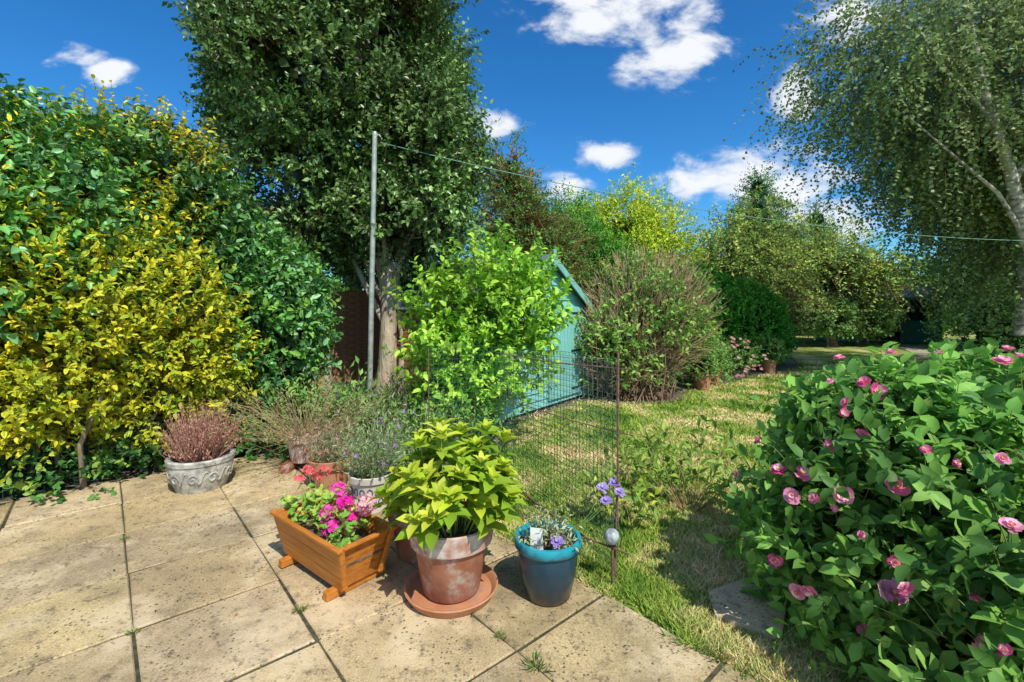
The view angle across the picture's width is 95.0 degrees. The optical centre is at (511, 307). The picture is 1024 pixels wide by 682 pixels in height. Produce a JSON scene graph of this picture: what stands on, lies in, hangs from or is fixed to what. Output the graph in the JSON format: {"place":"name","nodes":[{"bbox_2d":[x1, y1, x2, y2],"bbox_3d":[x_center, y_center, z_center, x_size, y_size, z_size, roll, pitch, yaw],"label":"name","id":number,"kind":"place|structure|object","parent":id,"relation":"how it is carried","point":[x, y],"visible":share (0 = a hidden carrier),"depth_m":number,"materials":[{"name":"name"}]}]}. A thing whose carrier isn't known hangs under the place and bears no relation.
{"place":"outdoors","nodes":[
{"label":"outdoors","id":0,"kind":"place"},
{"bbox_2d":[0,443,755,681],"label":"patio paving","id":1,"kind":"structure","parent":0,"point":[203,644],"depth_m":2.45,"materials":[{"name":"stone"}]},
{"bbox_2d":[154,398,246,493],"bbox_3d":[-2.778,1.178,4.208,0.687,0.843,0.640,0,0,-22],"label":"heather in stone pot","id":2,"kind":"object","parent":1,"relation":"on","point":[201,460],"visible":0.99,"depth_m":4.06,"materials":[{"name":"stone"}]},
{"bbox_2d":[195,366,399,472],"bbox_3d":[-2.106,1.090,4.740,1.906,1.018,1.958,0,0,0],"label":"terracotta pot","id":3,"kind":"object","parent":1,"relation":"on","point":[290,435],"visible":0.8,"depth_m":4.59,"materials":[{"name":"green plant"}]},
{"bbox_2d":[297,413,366,490],"bbox_3d":[-1.627,1.280,4.174,0.591,0.640,0.632,0,0,0],"label":"terracotta pot","id":4,"kind":"object","parent":1,"relation":"on","point":[316,461],"visible":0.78,"depth_m":4.10,"materials":[{"name":"orange ceramic"}]},
{"bbox_2d":[270,465,397,601],"bbox_3d":[-1.129,1.327,2.884,0.866,0.537,0.386,0,0,39],"label":"wooden planter with geraniums","id":5,"kind":"object","parent":1,"relation":"on","point":[338,541],"visible":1,"depth_m":2.75,"materials":[{"name":"orange wood"}]},
{"bbox_2d":[4,471,717,681],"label":"fallen leaves","id":6,"kind":"object","parent":1,"relation":"on","point":[267,608],"visible":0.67,"depth_m":2.55,"materials":[{"name":"brown plant"}]},
{"bbox_2d":[2,470,733,681],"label":"weeds","id":7,"kind":"object","parent":1,"relation":"on","point":[303,608],"visible":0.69,"depth_m":2.16,"materials":[{"name":"green plant"}]},
{"bbox_2d":[326,403,415,513],"bbox_3d":[-1.102,1.172,3.752,0.619,0.855,0.731,0,0,27],"label":"patterned ceramic pot","id":8,"kind":"object","parent":1,"relation":"on","point":[365,476],"visible":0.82,"depth_m":3.67,"materials":[{"name":"green plant"}]},
{"bbox_2d":[386,498,429,562],"bbox_3d":[-0.620,1.438,3.050,0.380,0.325,0.380,0,0,0],"label":"terracotta pot","id":9,"kind":"object","parent":1,"relation":"on","point":[406,552],"visible":0.12,"depth_m":2.92,"materials":[{"name":"ceramic"}]},
{"bbox_2d":[367,416,527,618],"bbox_3d":[-0.350,1.107,2.635,0.880,0.979,0.805,0,0,0],"label":"hydrangea in terracotta pot","id":10,"kind":"object","parent":1,"relation":"on","point":[447,532],"visible":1,"depth_m":2.48,"materials":[{"name":"plant"}]},
{"bbox_2d":[428,345,633,577],"bbox_3d":[0.156,0.955,3.553,0.579,1.390,1.980,0,0,-45],"label":"wire fence","id":11,"kind":"object","parent":1,"relation":"on","point":[617,432],"visible":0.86,"depth_m":3.31,"materials":[{"name":"metal"}]},
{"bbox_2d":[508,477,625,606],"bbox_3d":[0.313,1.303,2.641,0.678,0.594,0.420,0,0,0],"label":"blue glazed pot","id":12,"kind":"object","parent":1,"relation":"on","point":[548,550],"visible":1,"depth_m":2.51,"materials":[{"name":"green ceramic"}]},
{"bbox_2d":[0,338,802,502],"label":"soil bed","id":13,"kind":"object","parent":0,"point":[784,366],"visible":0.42,"depth_m":6.46,"materials":[{"name":"brown soil"}]},
{"bbox_2d":[0,420,186,498],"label":"hedge wire fence","id":14,"kind":"object","parent":13,"relation":"on","point":[88,461],"visible":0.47,"depth_m":4.27,"materials":[{"name":"metal"}]},
{"bbox_2d":[0,123,270,482],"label":"golden privet hedge","id":15,"kind":"object","parent":13,"relation":"on","point":[180,357],"visible":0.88,"depth_m":4.23,"materials":[{"name":"yellow plant"}]},
{"bbox_2d":[0,388,347,503],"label":"ground ivy","id":16,"kind":"object","parent":13,"relation":"on","point":[24,487],"visible":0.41,"depth_m":4.31,"materials":[{"name":"green plant"}]},
{"bbox_2d":[0,73,348,488],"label":"laurel hedge","id":17,"kind":"object","parent":13,"relation":"on","point":[290,313],"visible":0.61,"depth_m":4.87,"materials":[{"name":"green plant"}]},
{"bbox_2d":[0,74,231,263],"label":"golden privet hedge","id":18,"kind":"object","parent":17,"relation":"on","point":[166,208],"visible":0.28,"depth_m":4.99,"materials":[{"name":"green plant"}]},
{"bbox_2d":[40,283,405,453],"bbox_3d":[-2.678,0.600,8.893,0.110,2.050,9.609,0,0,33],"label":"wooden fence","id":19,"kind":"object","parent":13,"relation":"on","point":[354,312],"visible":0.03,"depth_m":8.54,"materials":[{"name":"wood"}]},
{"bbox_2d":[162,0,507,403],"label":"holly tree","id":20,"kind":"object","parent":13,"relation":"on","point":[350,72],"visible":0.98,"depth_m":7.04,"materials":[{"name":"green plant"}]},
{"bbox_2d":[314,265,410,290],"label":"neighbour hedge","id":21,"kind":"object","parent":13,"relation":"on","point":[334,276],"depth_m":12.54,"materials":[{"name":"green plant"}]},
{"bbox_2d":[314,375,441,458],"bbox_3d":[-1.342,1.166,5.123,1.571,0.884,1.446,0,0,18],"label":"lavender bush","id":22,"kind":"object","parent":13,"relation":"on","point":[377,410],"visible":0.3,"depth_m":4.91,"materials":[{"name":"green plant"}]},
{"bbox_2d":[240,370,520,457],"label":"border plants","id":23,"kind":"object","parent":13,"relation":"on","point":[394,403],"visible":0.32,"depth_m":5.11,"materials":[{"name":"green plant"}]},
{"bbox_2d":[300,355,499,466],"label":"perennial plants","id":24,"kind":"object","parent":13,"relation":"on","point":[415,425],"visible":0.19,"depth_m":4.86,"materials":[{"name":"green plant"}]},
{"bbox_2d":[376,356,445,433],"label":"rosemary bush","id":25,"kind":"object","parent":13,"relation":"on","point":[409,390],"visible":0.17,"depth_m":5.29,"materials":[{"name":"green plant"}]},
{"bbox_2d":[380,218,584,445],"bbox_3d":[-0.287,0.287,5.462,2.382,2.688,1.706,0,0,0],"label":"mock orange bush","id":26,"kind":"object","parent":13,"relation":"on","point":[516,284],"visible":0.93,"depth_m":5.16,"materials":[{"name":"green plant"}]},
{"bbox_2d":[395,249,595,423],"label":"garden shed","id":27,"kind":"structure","parent":13,"relation":"on","point":[576,296],"depth_m":7.73,"materials":[{"name":"teal paint"}]},
{"bbox_2d":[416,320,452,349],"bbox_3d":[-1.162,0.450,7.010,0.800,0.500,0.020,0,0,36],"label":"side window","id":28,"kind":"structure","parent":27,"relation":"in","point":[416,320],"depth_m":7.17,"materials":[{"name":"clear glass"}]},
{"bbox_2d":[548,335,567,400],"bbox_3d":[0.890,0.740,7.867,0.022,1.500,1.040,0,0,36],"label":"door","id":29,"kind":"structure","parent":27,"relation":"in","point":[548,335],"depth_m":7.45,"materials":[{"name":"paint"}]},
{"bbox_2d":[468,125,613,298],"bbox_3d":[0.533,-1.253,11.209,3.593,5.838,2.829,0,0,-38],"label":"cypress tree","id":30,"kind":"object","parent":13,"relation":"on","point":[522,214],"visible":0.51,"depth_m":10.75,"materials":[{"name":"green plant"}]},
{"bbox_2d":[535,175,648,328],"bbox_3d":[1.687,-0.963,12.768,4.445,5.198,3.420,0,0,28],"label":"cypress tree","id":31,"kind":"object","parent":13,"relation":"on","point":[604,248],"visible":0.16,"depth_m":12.03,"materials":[{"name":"green plant"}]},
{"bbox_2d":[460,499,792,681],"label":"lawn edge grass","id":32,"kind":"structure","parent":13,"relation":"on","point":[736,669],"depth_m":2.27,"materials":[{"name":"green plant"}]},
{"bbox_2d":[550,162,714,284],"bbox_3d":[3.390,-1.380,15.196,6.187,6.107,4.572,0,0,0],"label":"golden willow tree","id":33,"kind":"object","parent":13,"relation":"on","point":[648,227],"visible":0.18,"depth_m":14.42,"materials":[{"name":"yellow plant"}]},
{"bbox_2d":[573,241,730,404],"bbox_3d":[2.361,0.251,8.687,3.141,3.088,2.442,0,0,0],"label":"viburnum bush","id":34,"kind":"object","parent":13,"relation":"on","point":[653,330],"visible":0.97,"depth_m":8.15,"materials":[{"name":"green plant"}]},
{"bbox_2d":[367,131,1023,408],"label":"washing line pole","id":35,"kind":"object","parent":13,"relation":"on","point":[372,256],"visible":0.95,"depth_m":6.47,"materials":[{"name":"metal"}]},
{"bbox_2d":[679,303,721,367],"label":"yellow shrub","id":36,"kind":"object","parent":13,"relation":"on","point":[709,334],"visible":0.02,"depth_m":11.04,"materials":[{"name":"green plant"}]},
{"bbox_2d":[681,342,725,389],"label":"potted shrub","id":37,"kind":"object","parent":13,"relation":"on","point":[701,383],"visible":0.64,"depth_m":9.12,"materials":[{"name":"green plant"}]},
{"bbox_2d":[697,339,735,384],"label":"potted shrub","id":38,"kind":"object","parent":13,"relation":"on","point":[714,380],"visible":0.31,"depth_m":9.66,"materials":[{"name":"green plant"}]},
{"bbox_2d":[676,333,768,382],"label":"pink border plants","id":39,"kind":"object","parent":13,"relation":"on","point":[739,356],"visible":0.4,"depth_m":10.73,"materials":[{"name":"green plant"}]},
{"bbox_2d":[654,260,800,368],"bbox_3d":[5.662,0.198,13.152,4.788,3.042,2.903,0,0,0],"label":"laurel bush","id":40,"kind":"object","parent":13,"relation":"on","point":[754,317],"visible":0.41,"depth_m":12.34,"materials":[{"name":"green plant"}]},
{"bbox_2d":[749,333,788,372],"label":"potted shrub","id":41,"kind":"object","parent":13,"relation":"on","point":[768,365],"visible":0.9,"depth_m":11.48,"materials":[{"name":"green plant"}]},
{"bbox_2d":[681,185,941,345],"bbox_3d":[11.500,-1.335,19.247,11.663,7.169,6.814,0,0,0],"label":"weeping cherry tree","id":42,"kind":"object","parent":13,"relation":"on","point":[771,261],"visible":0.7,"depth_m":18.25,"materials":[{"name":"green plant"}]},
{"bbox_2d":[0,0,1023,289],"label":"sky","id":43,"kind":"structure","parent":0,"point":[600,88],"materials":[{"name":"blue"}]},
{"bbox_2d":[448,317,1000,681],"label":"ground","id":44,"kind":"structure","parent":0,"point":[812,350],"depth_m":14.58,"materials":[{"name":"green plant"}]},
{"bbox_2d":[604,528,619,588],"bbox_3d":[0.570,1.448,2.680,0.088,0.365,0.088,0,0,0],"label":"garden solar light","id":45,"kind":"object","parent":44,"relation":"on","point":[611,536],"visible":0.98,"depth_m":2.66,"materials":[{"name":"silver glass"}]},
{"bbox_2d":[581,462,662,529],"bbox_3d":[0.791,1.388,3.448,0.575,0.469,0.597,0,0,0],"label":"young shrub","id":46,"kind":"object","parent":44,"relation":"on","point":[637,499],"visible":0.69,"depth_m":3.40,"materials":[{"name":"green plant"}]},
{"bbox_2d":[592,418,673,485],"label":"young shrub","id":47,"kind":"object","parent":44,"relation":"on","point":[624,453],"visible":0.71,"depth_m":4.38,"materials":[{"name":"green plant"}]},
{"bbox_2d":[320,249,975,332],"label":"distant trees","id":48,"kind":"object","parent":44,"relation":"on","point":[944,331],"visible":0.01,"depth_m":30.23,"materials":[{"name":"green plant"}]},
{"bbox_2d":[627,415,757,512],"bbox_3d":[1.449,1.255,3.802,0.985,0.736,0.801,0,0,23],"label":"young shrub","id":49,"kind":"object","parent":44,"relation":"on","point":[666,469],"visible":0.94,"depth_m":3.79,"materials":[{"name":"green plant"}]},
{"bbox_2d":[708,578,785,641],"bbox_3d":[1.266,1.609,2.544,0.372,0.042,0.446,0,0,34],"label":"stepping stone","id":50,"kind":"object","parent":44,"relation":"on","point":[730,601],"visible":0.69,"depth_m":2.47,"materials":[{"name":"grey stone"}]},
{"bbox_2d":[717,159,805,335],"bbox_3d":[12.692,-2.893,24.013,7.086,9.256,5.799,0,0,0],"label":"fir tree","id":51,"kind":"object","parent":44,"relation":"on","point":[761,204],"visible":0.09,"depth_m":23.58,"materials":[{"name":"green plant"}]},
{"bbox_2d":[790,196,847,335],"bbox_3d":[17.456,-2.460,26.964,5.233,8.344,5.150,0,0,-36],"label":"fir tree","id":52,"kind":"object","parent":44,"relation":"on","point":[821,218],"visible":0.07,"depth_m":26.74,"materials":[{"name":"green plant"}]},
{"bbox_2d":[790,292,906,345],"bbox_3d":[13.652,0.483,19.150,4.498,2.260,2.594,0,0,0],"label":"apple tree","id":53,"kind":"object","parent":44,"relation":"on","point":[877,321],"visible":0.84,"depth_m":18.85,"materials":[{"name":"green plant"}]},
{"bbox_2d":[722,0,1023,351],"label":"silver birch tree","id":54,"kind":"object","parent":44,"relation":"on","point":[970,164],"visible":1,"depth_m":9.50,"materials":[{"name":"green plant"}]},
{"bbox_2d":[816,287,942,343],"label":"summerhouse","id":55,"kind":"structure","parent":44,"relation":"on","point":[910,333],"depth_m":20.79,"materials":[{"name":"teal paint"}]},
{"bbox_2d":[903,215,1016,336],"bbox_3d":[21.556,-3.739,17.892,12.180,10.787,6.665,0,0,0],"label":"ash tree","id":56,"kind":"object","parent":44,"relation":"on","point":[934,306],"visible":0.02,"depth_m":17.85,"materials":[{"name":"green plant"}]},
{"bbox_2d":[918,270,1023,358],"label":"garden shrubs","id":57,"kind":"object","parent":44,"relation":"on","point":[984,328],"visible":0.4,"depth_m":13.43,"materials":[{"name":"green plant"}]},
{"label":"soil bed","id":58,"kind":"object","parent":44,"relation":"on","visible":0},
{"bbox_2d":[703,337,1023,681],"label":"rose bush","id":59,"kind":"object","parent":58,"relation":"on","point":[886,513],"visible":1,"depth_m":2.02,"materials":[{"name":"green plant"}]},
{"bbox_2d":[890,344,954,359],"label":"garden path","id":60,"kind":"structure","parent":0,"point":[920,351],"depth_m":17.82,"materials":[{"name":"beige stone"}]}
]}

